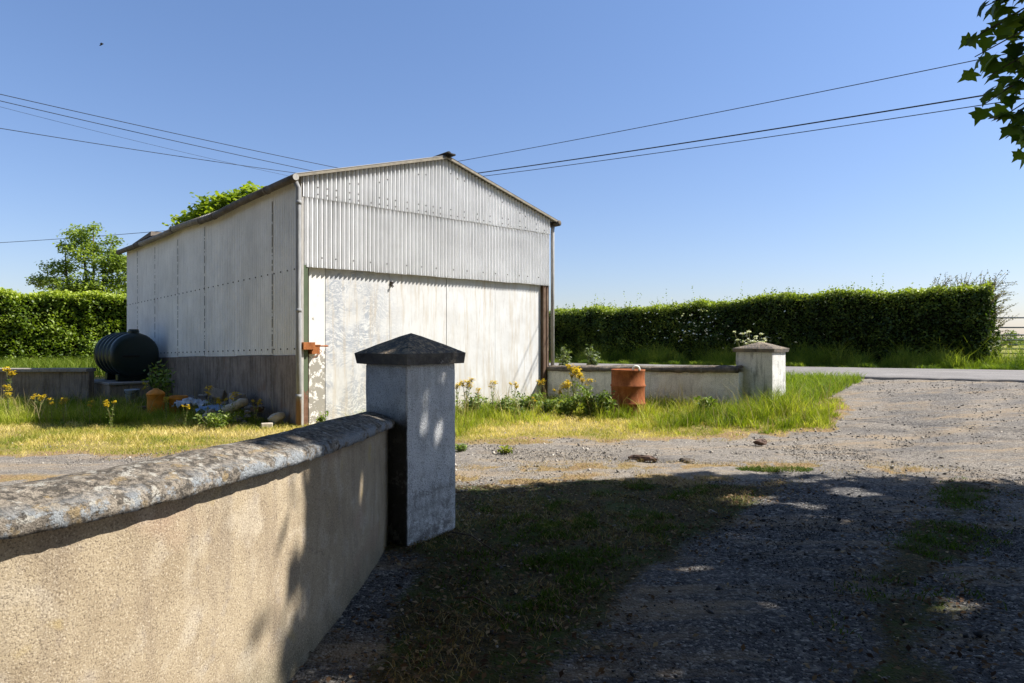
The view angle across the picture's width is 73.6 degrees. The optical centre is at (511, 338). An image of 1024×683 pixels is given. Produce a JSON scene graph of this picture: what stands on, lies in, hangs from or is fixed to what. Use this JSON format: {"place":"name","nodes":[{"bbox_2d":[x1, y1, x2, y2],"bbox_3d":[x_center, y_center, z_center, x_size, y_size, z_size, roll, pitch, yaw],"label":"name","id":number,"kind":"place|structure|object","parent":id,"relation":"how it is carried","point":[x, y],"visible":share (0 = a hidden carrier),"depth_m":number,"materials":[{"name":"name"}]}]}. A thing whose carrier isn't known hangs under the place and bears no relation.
{"place":"outdoors","nodes":[
{"label":"outdoors","id":0,"kind":"place"},
{"bbox_2d":[0,230,165,242],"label":"overhead cable","id":1,"kind":"object","parent":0,"point":[65,238],"visible":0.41,"depth_m":29.99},
{"bbox_2d":[2,107,286,175],"bbox_3d":[-8.835,-5.064,17.695,0.008,0.519,13.691,0,0,41],"label":"overhead cable","id":2,"kind":"object","parent":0,"point":[134,140],"visible":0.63,"depth_m":17.01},
{"bbox_2d":[0,128,293,172],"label":"overhead cable","id":3,"kind":"object","parent":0,"point":[140,150],"visible":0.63,"depth_m":16.94,"materials":[{"name":"black rubber"}]},
{"bbox_2d":[1,101,311,170],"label":"overhead cable","id":4,"kind":"object","parent":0,"point":[149,135],"visible":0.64,"depth_m":17.00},
{"bbox_2d":[0,94,336,167],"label":"overhead cable","id":5,"kind":"object","parent":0,"point":[160,130],"visible":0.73,"depth_m":17.02,"materials":[{"name":"black rubber"}]},
{"bbox_2d":[0,341,1023,682],"bbox_3d":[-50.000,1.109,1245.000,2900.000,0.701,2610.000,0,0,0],"label":"ground","id":6,"kind":"structure","parent":0,"point":[728,603],"depth_m":4.32,"materials":[{"name":"grey gravel"}]},
{"bbox_2d":[3,385,11,407],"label":"ragwort plant","id":7,"kind":"object","parent":6,"relation":"on","point":[5,386],"visible":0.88,"depth_m":12.68,"materials":[{"name":"yellow plant"}]},
{"bbox_2d":[4,392,11,413],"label":"ragwort plant","id":8,"kind":"object","parent":6,"relation":"on","point":[8,394],"visible":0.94,"depth_m":11.87,"materials":[{"name":"yellow plant"}]},
{"bbox_2d":[1,367,17,400],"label":"ragwort plant","id":9,"kind":"object","parent":6,"relation":"on","point":[10,372],"visible":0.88,"depth_m":13.55,"materials":[{"name":"yellow plant"}]},
{"bbox_2d":[31,394,39,413],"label":"ragwort plant","id":10,"kind":"object","parent":6,"relation":"on","point":[34,396],"visible":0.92,"depth_m":11.93,"materials":[{"name":"yellow plant"}]},
{"bbox_2d":[38,394,46,414],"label":"ragwort plant","id":11,"kind":"object","parent":6,"relation":"on","point":[41,398],"visible":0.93,"depth_m":11.50,"materials":[{"name":"yellow plant"}]},
{"bbox_2d":[0,368,95,402],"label":"rendered boundary wall","id":12,"kind":"structure","parent":6,"relation":"on","point":[67,380],"depth_m":14.54,"materials":[{"name":"concrete"}]},
{"bbox_2d":[47,398,54,423],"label":"ragwort plant","id":13,"kind":"object","parent":6,"relation":"on","point":[51,411],"visible":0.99,"depth_m":11.07,"materials":[{"name":"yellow plant"}]},
{"bbox_2d":[0,278,126,364],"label":"hawthorn hedge","id":14,"kind":"object","parent":6,"relation":"on","point":[54,323],"visible":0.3,"depth_m":20.36,"materials":[{"name":"green plant"}]},
{"bbox_2d":[59,397,69,426],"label":"ragwort plant","id":15,"kind":"object","parent":6,"relation":"on","point":[62,408],"visible":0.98,"depth_m":10.83,"materials":[{"name":"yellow plant"}]},
{"bbox_2d":[24,221,126,294],"bbox_3d":[-17.262,-1.580,27.971,5.138,6.479,2.437,0,0,0],"label":"ash tree","id":16,"kind":"object","parent":6,"relation":"on","point":[113,262],"visible":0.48,"depth_m":27.71,"materials":[{"name":"green plant"}]},
{"bbox_2d":[87,400,93,425],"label":"ragwort plant","id":17,"kind":"object","parent":6,"relation":"on","point":[91,401],"visible":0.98,"depth_m":10.83,"materials":[{"name":"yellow plant"}]},
{"bbox_2d":[103,400,116,428],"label":"ragwort plant","id":18,"kind":"object","parent":6,"relation":"on","point":[108,413],"visible":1,"depth_m":10.47,"materials":[{"name":"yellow plant"}]},
{"bbox_2d":[94,379,168,400],"bbox_3d":[-8.715,1.378,15.467,1.210,0.904,2.062,0,0,-44],"label":"block tank base","id":19,"kind":"object","parent":6,"relation":"on","point":[116,387],"visible":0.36,"depth_m":14.68,"materials":[{"name":"concrete"}]},
{"bbox_2d":[93,329,158,381],"bbox_3d":[-8.747,0.357,15.503,1.030,1.145,1.635,0,0,-44],"label":"oil tank","id":20,"kind":"object","parent":19,"relation":"on","point":[131,354],"visible":1,"depth_m":14.97,"materials":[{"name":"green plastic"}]},
{"bbox_2d":[124,389,139,402],"bbox_3d":[-7.620,1.144,13.720,0.280,0.272,0.280,0,0,0],"label":"plastic bucket","id":21,"kind":"object","parent":6,"relation":"on","point":[129,392],"visible":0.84,"depth_m":13.63,"materials":[{"name":"grey plastic"}]},
{"bbox_2d":[143,381,147,405],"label":"ragwort plant","id":22,"kind":"object","parent":6,"relation":"on","point":[144,393],"visible":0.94,"depth_m":12.87,"materials":[{"name":"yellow plant"}]},
{"bbox_2d":[146,388,164,415],"bbox_3d":[-6.430,1.135,12.350,0.310,0.490,0.310,0,0,8],"label":"plastic keg","id":23,"kind":"object","parent":6,"relation":"on","point":[156,398],"visible":0.82,"depth_m":12.24,"materials":[{"name":"orange plastic"}]},
{"bbox_2d":[141,359,175,397],"bbox_3d":[-6.986,0.902,13.527,0.610,1.000,0.739,0,0,-31],"label":"willowherb plant","id":24,"kind":"object","parent":6,"relation":"on","point":[155,381],"visible":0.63,"depth_m":13.53,"materials":[{"name":"green plant"}]},
{"bbox_2d":[162,397,169,419],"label":"ragwort plant","id":25,"kind":"object","parent":6,"relation":"on","point":[166,399],"visible":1,"depth_m":11.27,"materials":[{"name":"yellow plant"}]},
{"bbox_2d":[169,395,187,414],"bbox_3d":[-6.120,1.231,12.550,0.332,0.378,0.332,0,0,0],"label":"crate","id":26,"kind":"object","parent":6,"relation":"on","point":[172,399],"visible":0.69,"depth_m":12.41,"materials":[{"name":"orange plastic"}]},
{"bbox_2d":[181,404,189,426],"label":"ragwort plant","id":27,"kind":"object","parent":6,"relation":"on","point":[188,406],"visible":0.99,"depth_m":10.63,"materials":[{"name":"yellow plant"}]},
{"bbox_2d":[0,411,394,682],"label":"rendered garden wall","id":28,"kind":"structure","parent":6,"relation":"on","point":[255,560],"depth_m":2.27,"materials":[{"name":"concrete"}]},
{"bbox_2d":[202,385,213,420],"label":"ragwort plant","id":29,"kind":"object","parent":6,"relation":"on","point":[209,388],"visible":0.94,"depth_m":10.92,"materials":[{"name":"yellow plant"}]},
{"bbox_2d":[202,409,214,419],"bbox_3d":[-5.013,1.270,11.316,0.220,0.234,0.217,0,0,19],"label":"boulder","id":30,"kind":"object","parent":6,"relation":"on","point":[210,410],"visible":0.35,"depth_m":11.27,"materials":[{"name":"stone"}]},
{"bbox_2d":[162,181,263,228],"bbox_3d":[-10.720,-2.040,25.977,5.579,7.734,3.392,0,0,0],"label":"sycamore tree","id":31,"kind":"object","parent":6,"relation":"on","point":[216,203],"visible":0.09,"depth_m":25.30,"materials":[{"name":"green plant"}]},
{"bbox_2d":[194,410,240,429],"bbox_3d":[-4.586,1.255,10.541,0.594,0.301,0.690,0,0,0],"label":"mugwort plant","id":32,"kind":"object","parent":6,"relation":"on","point":[216,422],"visible":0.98,"depth_m":10.51,"materials":[{"name":"green plant"}]},
{"bbox_2d":[215,397,227,420],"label":"ragwort plant","id":33,"kind":"object","parent":6,"relation":"on","point":[217,401],"visible":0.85,"depth_m":10.93,"materials":[{"name":"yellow plant"}]},
{"bbox_2d":[188,394,265,423],"bbox_3d":[-5.375,1.257,12.340,0.766,0.417,3.280,0,0,-44],"label":"rubble","id":34,"kind":"object","parent":6,"relation":"on","point":[246,409],"visible":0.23,"depth_m":11.45,"materials":[{"name":"grey stone"}]},
{"bbox_2d":[169,397,210,407],"bbox_3d":[-5.822,1.157,12.419,0.654,0.202,0.439,0,0,0],"label":"plastic sheeting","id":35,"kind":"object","parent":34,"relation":"on","point":[189,400],"visible":0.91,"depth_m":12.29,"materials":[{"name":"blue plastic"}]},
{"bbox_2d":[198,395,205,405],"bbox_3d":[-5.534,1.269,12.478,0.105,0.037,0.808,0,32,-49],"label":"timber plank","id":36,"kind":"object","parent":34,"relation":"on","point":[202,397],"visible":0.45,"depth_m":12.65,"materials":[{"name":"grey wood"}]},
{"bbox_2d":[195,404,223,411],"bbox_3d":[-5.085,1.171,11.673,0.526,0.127,0.326,0,0,0],"label":"plastic sheeting","id":37,"kind":"object","parent":34,"relation":"on","point":[216,407],"visible":0.65,"depth_m":11.59,"materials":[{"name":"blue plastic"}]},
{"bbox_2d":[211,388,226,401],"bbox_3d":[-5.303,1.023,12.383,0.210,0.180,0.308,13,-23,-9],"label":"concrete block","id":38,"kind":"object","parent":34,"relation":"on","point":[217,393],"depth_m":12.25,"materials":[{"name":"grey concrete"}]},
{"bbox_2d":[219,398,247,413],"bbox_3d":[-4.669,1.148,11.468,0.462,0.304,0.156,0,0,-9],"label":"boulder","id":39,"kind":"object","parent":34,"relation":"on","point":[241,403],"visible":0.75,"depth_m":11.41,"materials":[{"name":"stone"}]},
{"bbox_2d":[229,393,245,403],"bbox_3d":[-4.776,1.044,11.901,0.209,0.195,0.448,0,0,-34],"label":"concrete block","id":40,"kind":"object","parent":34,"relation":"on","point":[242,395],"depth_m":11.75,"materials":[{"name":"grey concrete"}]},
{"bbox_2d":[250,405,263,411],"bbox_3d":[-4.214,1.158,11.318,0.113,0.095,0.221,13,5,21],"label":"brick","id":41,"kind":"object","parent":34,"relation":"on","point":[252,408],"visible":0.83,"depth_m":11.24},
{"bbox_2d":[229,391,240,424],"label":"ragwort plant","id":42,"kind":"object","parent":6,"relation":"on","point":[232,398],"visible":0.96,"depth_m":10.96,"materials":[{"name":"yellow plant"}]},
{"bbox_2d":[251,399,262,423],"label":"ragwort plant","id":43,"kind":"object","parent":6,"relation":"on","point":[258,404],"visible":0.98,"depth_m":10.98,"materials":[{"name":"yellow plant"}]},
{"bbox_2d":[261,422,272,427],"bbox_3d":[-3.821,1.356,10.665,0.176,0.099,0.104,0,0,-17],"label":"brick","id":44,"kind":"object","parent":6,"relation":"on","point":[269,424],"visible":0.57,"depth_m":10.62,"materials":[{"name":"stone"}]},
{"bbox_2d":[268,412,285,425],"bbox_3d":[-3.784,1.292,10.991,0.273,0.243,0.246,0,0,-8],"label":"boulder","id":45,"kind":"object","parent":6,"relation":"on","point":[276,418],"visible":0.88,"depth_m":10.91,"materials":[{"name":"stone"}]},
{"bbox_2d":[316,410,328,422],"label":"dock plant","id":46,"kind":"object","parent":6,"relation":"on","point":[319,419],"visible":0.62,"depth_m":10.78,"materials":[{"name":"green plant"}]},
{"bbox_2d":[116,151,560,427],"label":"corrugated shed","id":47,"kind":"structure","parent":6,"relation":"on","point":[288,296],"depth_m":12.61,"materials":[{"name":"white metal"}]},
{"bbox_2d":[308,267,540,424],"bbox_3d":[-1.319,0.130,12.886,5.389,2.660,0.093,0,0,-44],"label":"sliding door","id":48,"kind":"structure","parent":47,"relation":"in","point":[497,325],"depth_m":12.55,"materials":[{"name":"white paint"}]},
{"bbox_2d":[354,333,465,546],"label":"gate pillar","id":49,"kind":"structure","parent":6,"relation":"on","point":[410,384],"depth_m":4.74,"materials":[{"name":"concrete"}]},
{"bbox_2d":[0,402,843,460],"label":"dry grass","id":50,"kind":"structure","parent":6,"relation":"on","point":[65,434],"depth_m":10.07,"materials":[{"name":"yellow plant"}]},
{"bbox_2d":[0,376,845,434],"bbox_3d":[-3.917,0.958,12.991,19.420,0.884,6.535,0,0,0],"label":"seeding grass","id":51,"kind":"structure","parent":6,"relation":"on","point":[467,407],"depth_m":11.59,"materials":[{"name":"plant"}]},
{"bbox_2d":[0,381,849,436],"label":"long grass","id":52,"kind":"structure","parent":6,"relation":"on","point":[732,411],"depth_m":11.30,"materials":[{"name":"green plant"}]},
{"bbox_2d":[455,383,460,407],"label":"ragwort plant","id":53,"kind":"object","parent":6,"relation":"on","point":[457,386],"visible":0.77,"depth_m":12.74,"materials":[{"name":"yellow plant"}]},
{"bbox_2d":[455,443,467,451],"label":"dandelion plant","id":54,"kind":"object","parent":6,"relation":"on","point":[461,447],"visible":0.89,"depth_m":8.45,"materials":[{"name":"green plant"}]},
{"bbox_2d":[457,377,474,403],"bbox_3d":[-0.816,1.051,12.493,0.344,0.698,0.271,0,0,8],"label":"ragwort plant","id":55,"kind":"object","parent":6,"relation":"on","point":[468,385],"visible":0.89,"depth_m":12.45,"materials":[{"name":"yellow plant"}]},
{"bbox_2d":[459,393,488,413],"bbox_3d":[-0.696,1.197,12.247,0.493,0.416,0.688,0,0,-20],"label":"ragwort rosette","id":56,"kind":"object","parent":6,"relation":"on","point":[470,403],"visible":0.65,"depth_m":12.13,"materials":[{"name":"green plant"}]},
{"bbox_2d":[489,380,497,411],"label":"ragwort plant","id":57,"kind":"object","parent":6,"relation":"on","point":[494,383],"visible":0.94,"depth_m":12.74,"materials":[{"name":"yellow plant"}]},
{"bbox_2d":[490,395,516,414],"bbox_3d":[-0.152,1.215,12.348,0.444,0.375,0.619,0,0,-21],"label":"ragwort rosette","id":58,"kind":"object","parent":6,"relation":"on","point":[502,403],"visible":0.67,"depth_m":12.27,"materials":[{"name":"green plant"}]},
{"bbox_2d":[497,444,512,453],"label":"dandelion plant","id":59,"kind":"object","parent":6,"relation":"on","point":[505,449],"visible":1,"depth_m":8.33,"materials":[{"name":"green plant"}]},
{"bbox_2d":[508,382,518,405],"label":"ragwort plant","id":60,"kind":"object","parent":6,"relation":"on","point":[516,386],"visible":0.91,"depth_m":12.87,"materials":[{"name":"yellow plant"}]},
{"bbox_2d":[505,406,528,417],"bbox_3d":[0.083,1.277,11.823,0.413,0.250,0.296,0,0,9],"label":"ragwort rosette","id":61,"kind":"object","parent":6,"relation":"on","point":[511,408],"visible":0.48,"depth_m":11.81,"materials":[{"name":"green plant"}]},
{"bbox_2d":[509,391,546,411],"bbox_3d":[0.280,1.181,12.548,0.723,0.437,0.518,0,0,9],"label":"ragwort rosette","id":62,"kind":"object","parent":6,"relation":"on","point":[530,400],"visible":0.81,"depth_m":12.48,"materials":[{"name":"green plant"}]},
{"bbox_2d":[536,379,544,408],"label":"ragwort plant","id":63,"kind":"object","parent":6,"relation":"on","point":[541,382],"visible":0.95,"depth_m":13.33,"materials":[{"name":"yellow plant"}]},
{"bbox_2d":[538,396,559,414],"bbox_3d":[0.662,1.215,12.333,0.419,0.354,0.585,0,0,-1],"label":"ragwort rosette","id":64,"kind":"object","parent":6,"relation":"on","point":[546,407],"visible":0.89,"depth_m":12.26,"materials":[{"name":"green plant"}]},
{"bbox_2d":[553,388,561,413],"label":"ragwort plant","id":65,"kind":"object","parent":6,"relation":"on","point":[559,391],"visible":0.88,"depth_m":12.59,"materials":[{"name":"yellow plant"}]},
{"bbox_2d":[554,346,571,365],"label":"nettle plant","id":66,"kind":"object","parent":6,"relation":"on","point":[564,360],"visible":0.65,"depth_m":16.98,"materials":[{"name":"green plant"}]},
{"bbox_2d":[559,379,571,400],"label":"ragwort plant","id":67,"kind":"object","parent":6,"relation":"on","point":[566,386],"visible":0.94,"depth_m":12.49,"materials":[{"name":"yellow plant"}]},
{"bbox_2d":[549,393,585,416],"bbox_3d":[0.992,1.179,12.133,0.688,0.416,0.493,0,0,29],"label":"ragwort rosette","id":68,"kind":"object","parent":6,"relation":"on","point":[567,407],"visible":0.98,"depth_m":12.06,"materials":[{"name":"green plant"}]},
{"bbox_2d":[566,364,584,405],"bbox_3d":[1.194,0.918,12.790,0.449,0.910,0.353,0,0,-43],"label":"ragwort plant","id":69,"kind":"object","parent":6,"relation":"on","point":[576,370],"visible":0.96,"depth_m":12.78,"materials":[{"name":"yellow plant"}]},
{"bbox_2d":[576,375,585,408],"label":"ragwort plant","id":70,"kind":"object","parent":6,"relation":"on","point":[582,381],"visible":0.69,"depth_m":12.98,"materials":[{"name":"yellow plant"}]},
{"bbox_2d":[578,385,598,414],"bbox_3d":[1.355,1.093,12.081,0.382,0.557,0.457,0,0,32],"label":"thistle plant","id":71,"kind":"object","parent":6,"relation":"on","point":[589,398],"visible":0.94,"depth_m":12.03,"materials":[{"name":"green plant"}]},
{"bbox_2d":[585,378,594,393],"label":"ragwort plant","id":72,"kind":"object","parent":6,"relation":"on","point":[588,380],"visible":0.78,"depth_m":12.68,"materials":[{"name":"yellow plant"}]},
{"bbox_2d":[592,389,617,415],"bbox_3d":[1.603,1.115,11.840,0.428,0.504,0.478,0,0,-42],"label":"thistle plant","id":73,"kind":"object","parent":6,"relation":"on","point":[602,403],"visible":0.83,"depth_m":11.76,"materials":[{"name":"green plant"}]},
{"bbox_2d":[610,369,645,415],"bbox_3d":[2.060,0.984,12.150,0.622,0.892,0.622,0,0,-23],"label":"oil drum","id":74,"kind":"object","parent":6,"relation":"on","point":[628,383],"visible":0.76,"depth_m":11.89,"materials":[{"name":"orange metal"}]},
{"bbox_2d":[628,455,658,461],"bbox_3d":[1.528,1.388,7.957,0.364,0.084,0.126,0,0,14],"label":"earth clod","id":75,"kind":"object","parent":6,"relation":"on","point":[646,458],"visible":0.96,"depth_m":7.93,"materials":[{"name":"soil"}]},
{"bbox_2d":[546,364,742,405],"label":"whitewashed low wall","id":76,"kind":"structure","parent":6,"relation":"on","point":[693,379],"depth_m":12.83,"materials":[{"name":"white paint"}]},
{"bbox_2d":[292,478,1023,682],"bbox_3d":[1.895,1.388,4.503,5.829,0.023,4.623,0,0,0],"label":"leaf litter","id":77,"kind":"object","parent":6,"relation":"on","point":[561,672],"visible":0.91,"depth_m":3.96,"materials":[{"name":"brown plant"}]},
{"bbox_2d":[377,438,965,682],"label":"dead thatch","id":78,"kind":"object","parent":6,"relation":"on","point":[522,524],"visible":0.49,"depth_m":5.21,"materials":[{"name":"plant"}]},
{"bbox_2d":[679,458,694,462],"bbox_3d":[2.005,1.392,7.817,0.188,0.077,0.121,0,0,-6],"label":"earth clod","id":79,"kind":"object","parent":6,"relation":"on","point":[688,460],"visible":0.91,"depth_m":7.78,"materials":[{"name":"beige soil"}]},
{"bbox_2d":[693,396,717,412],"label":"dock plant","id":80,"kind":"object","parent":6,"relation":"on","point":[708,399],"visible":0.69,"depth_m":11.39,"materials":[{"name":"green plant"}]},
{"bbox_2d":[404,464,1021,675],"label":"grass","id":81,"kind":"structure","parent":6,"relation":"on","point":[566,557],"depth_m":4.56,"materials":[{"name":"green plant"}]},
{"bbox_2d":[452,531,508,556],"bbox_3d":[-0.218,1.361,4.577,0.043,0.031,0.681,0,0,-34],"label":"fallen twig","id":82,"kind":"object","parent":81,"relation":"on","point":[479,541],"visible":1,"depth_m":4.58,"materials":[{"name":"brown wood"}]},
{"bbox_2d":[733,331,765,346],"bbox_3d":[4.649,0.429,13.380,0.720,1.206,0.390,0,0,0],"label":"cow parsley","id":83,"kind":"object","parent":6,"relation":"on","point":[749,340],"visible":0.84,"depth_m":13.34,"materials":[{"name":"white plant"}]},
{"bbox_2d":[753,438,766,445],"bbox_3d":[3.247,1.348,8.945,0.188,0.094,0.132,0,0,-17],"label":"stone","id":84,"kind":"object","parent":6,"relation":"on","point":[760,441],"visible":1,"depth_m":8.92,"materials":[{"name":"stone"}]},
{"bbox_2d":[732,342,789,404],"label":"gate pillar","id":85,"kind":"structure","parent":6,"relation":"on","point":[763,364],"depth_m":12.01,"materials":[{"name":"white paint"}]},
{"bbox_2d":[549,269,1018,364],"bbox_3d":[6.077,-0.543,24.360,19.286,2.887,2.022,0,0,37],"label":"hawthorn hedge","id":86,"kind":"object","parent":6,"relation":"on","point":[876,319],"visible":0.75,"depth_m":21.29,"materials":[{"name":"green plant"}]},
{"bbox_2d":[957,0,1023,168],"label":"sycamore tree","id":87,"kind":"object","parent":6,"relation":"on","point":[1010,27],"visible":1,"depth_m":4.06,"materials":[{"name":"green plant"}]},
{"bbox_2d":[991,330,1023,347],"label":"field bush","id":88,"kind":"object","parent":6,"relation":"on","point":[1014,337],"visible":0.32,"depth_m":63.75,"materials":[{"name":"green plant"}]},
{"bbox_3d":[12.800,0.090,19.320,0.106,1.620,0.106,0,0,0],"label":"gate post","id":89,"kind":"object","parent":6,"relation":"on","visible":0},
{"bbox_2d":[992,317,1023,358],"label":"field gate","id":90,"kind":"structure","parent":89,"relation":"attached to","point":[1011,335],"depth_m":19.07,"materials":[{"name":"grey metal"}]},
{"bbox_2d":[0,334,1023,403],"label":"verge grass","id":91,"kind":"structure","parent":0,"point":[809,380],"depth_m":19.37,"materials":[{"name":"green plant"}]},
{"bbox_2d":[583,344,600,364],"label":"nettle plant","id":92,"kind":"object","parent":91,"relation":"on","point":[592,360],"visible":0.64,"depth_m":16.57,"materials":[{"name":"green plant"}]},
{"bbox_2d":[0,0,1023,338],"label":"sky","id":93,"kind":"structure","parent":0,"point":[917,199],"materials":[{"name":"blue"}]},
{"bbox_2d":[479,95,982,172],"bbox_3d":[5.030,-4.630,15.081,21.658,0.727,0.025,0,0,39],"label":"overhead cable","id":94,"kind":"object","parent":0,"point":[748,132],"visible":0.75,"depth_m":14.84,"materials":[{"name":"black rubber"}]},
{"bbox_2d":[461,54,1005,160],"bbox_3d":[4.873,-5.210,15.206,21.715,0.352,0.015,0,0,39],"label":"overhead cable","id":95,"kind":"object","parent":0,"point":[745,106],"visible":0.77,"depth_m":14.87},
{"bbox_2d":[487,98,1023,175],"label":"overhead cable","id":96,"kind":"object","parent":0,"point":[765,137],"visible":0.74,"depth_m":14.61,"materials":[{"name":"black rubber"}]},
{"bbox_2d":[549,363,1023,382],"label":"road","id":97,"kind":"structure","parent":0,"point":[979,375],"depth_m":15.31,"materials":[{"name":"grey asphalt"}]}
]}

